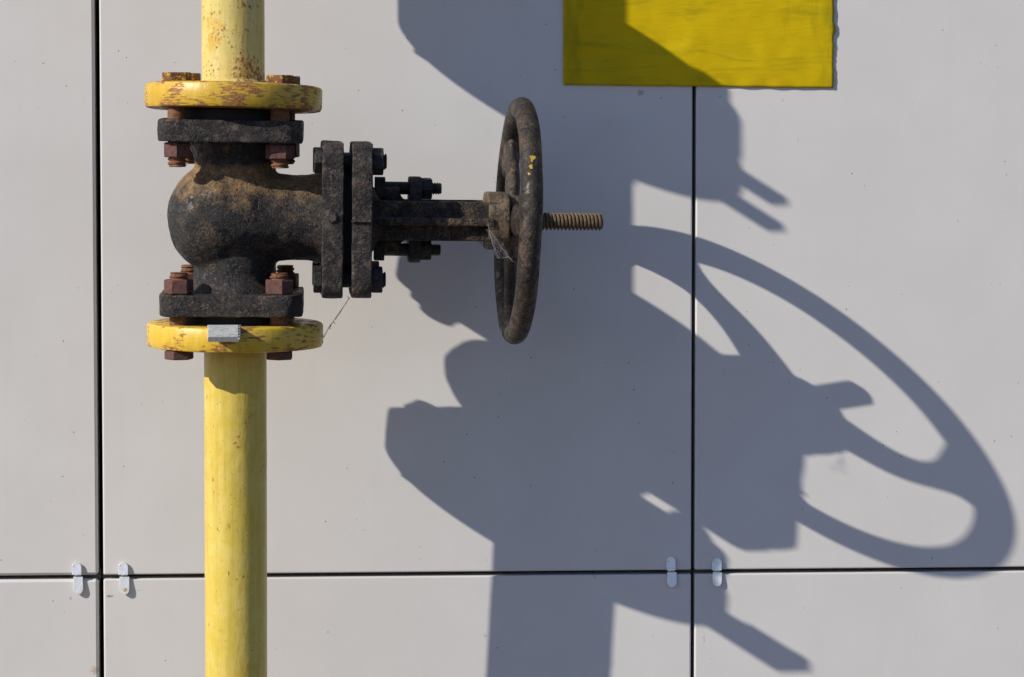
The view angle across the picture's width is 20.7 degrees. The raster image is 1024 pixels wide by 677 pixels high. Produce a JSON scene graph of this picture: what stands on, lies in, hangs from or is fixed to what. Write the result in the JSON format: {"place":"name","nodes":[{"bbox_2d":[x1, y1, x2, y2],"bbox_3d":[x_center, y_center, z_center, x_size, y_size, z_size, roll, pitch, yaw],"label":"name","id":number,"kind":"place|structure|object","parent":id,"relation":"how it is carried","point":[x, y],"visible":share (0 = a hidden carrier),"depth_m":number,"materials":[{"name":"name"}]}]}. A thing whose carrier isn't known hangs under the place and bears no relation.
{"place":"outdoors","nodes":[
{"label":"outdoors","id":0,"kind":"place"},
{"bbox_2d":[147,318,322,676],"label":"yellow pipe","id":1,"kind":"object","parent":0,"point":[235,442],"visible":0.97,"depth_m":2.71,"materials":[{"name":"metal"}]},
{"bbox_2d":[208,325,240,341],"bbox_3d":[-0.269,-0.006,2.619,0.030,0.016,0.064,0,3,-4],"label":"steel wedge","id":2,"kind":"object","parent":1,"relation":"attached to","point":[224,333],"visible":1,"depth_m":2.59,"materials":[{"name":"silver metal"}]},
{"bbox_2d":[157,72,602,359],"bbox_3d":[-0.126,-0.122,2.743,0.433,0.273,0.243,0,5,-4],"label":"gate valve","id":3,"kind":"object","parent":1,"relation":"on","point":[244,216],"visible":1,"depth_m":2.68,"materials":[{"name":"metal"}]},
{"bbox_2d":[144,0,321,113],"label":"yellow pipe","id":4,"kind":"object","parent":3,"relation":"attached to","point":[233,50],"visible":0.96,"depth_m":2.67,"materials":[{"name":"metal"}]},
{"bbox_2d":[323,298,349,338],"bbox_3d":[-0.173,-0.019,2.747,0.032,0.042,0.003,1,3,27],"label":"cobweb","id":5,"kind":"object","parent":3,"relation":"attached to","point":[334,319],"visible":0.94,"depth_m":2.75,"materials":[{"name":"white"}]},
{"bbox_2d":[487,231,513,261],"bbox_3d":[-0.013,-0.092,2.719,0.031,0.037,0.012,-2,3,-28],"label":"cobweb","id":6,"kind":"object","parent":3,"relation":"attached to","point":[497,245],"visible":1,"depth_m":2.72,"materials":[{"name":"white fabric"}]},
{"bbox_2d":[0,0,1023,676],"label":"panelled wall","id":7,"kind":"structure","parent":0,"point":[768,350],"depth_m":2.93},
{"bbox_2d":[72,562,100,593],"bbox_3d":[-0.443,0.248,2.920,0.029,0.033,0.036,-1,3,-4],"label":"panel clip","id":8,"kind":"object","parent":7,"relation":"attached to","point":[77,581],"visible":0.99,"depth_m":2.90,"materials":[{"name":"metal"}]},
{"bbox_2d":[102,562,128,594],"bbox_3d":[-0.413,0.248,2.922,0.029,0.033,0.036,-1,3,-4],"label":"panel clip","id":9,"kind":"object","parent":7,"relation":"attached to","point":[124,581],"visible":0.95,"depth_m":2.91,"materials":[{"name":"metal"}]},
{"bbox_2d":[666,557,691,586],"bbox_3d":[0.176,0.244,2.960,0.029,0.032,0.036,0,3,-4],"label":"panel clip","id":10,"kind":"object","parent":7,"relation":"attached to","point":[672,572],"visible":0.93,"depth_m":2.94,"materials":[{"name":"metal"}]},
{"bbox_2d":[563,0,835,87],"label":"painted sheet","id":11,"kind":"object","parent":7,"relation":"attached to","point":[751,43],"visible":1,"depth_m":2.92,"materials":[{"name":"yellow paint"}]},
{"bbox_2d":[693,558,721,585],"bbox_3d":[0.206,0.245,2.962,0.029,0.030,0.036,3,3,-4],"label":"panel clip","id":12,"kind":"object","parent":7,"relation":"attached to","point":[717,573],"visible":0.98,"depth_m":2.95,"materials":[{"name":"metal"}]}
]}

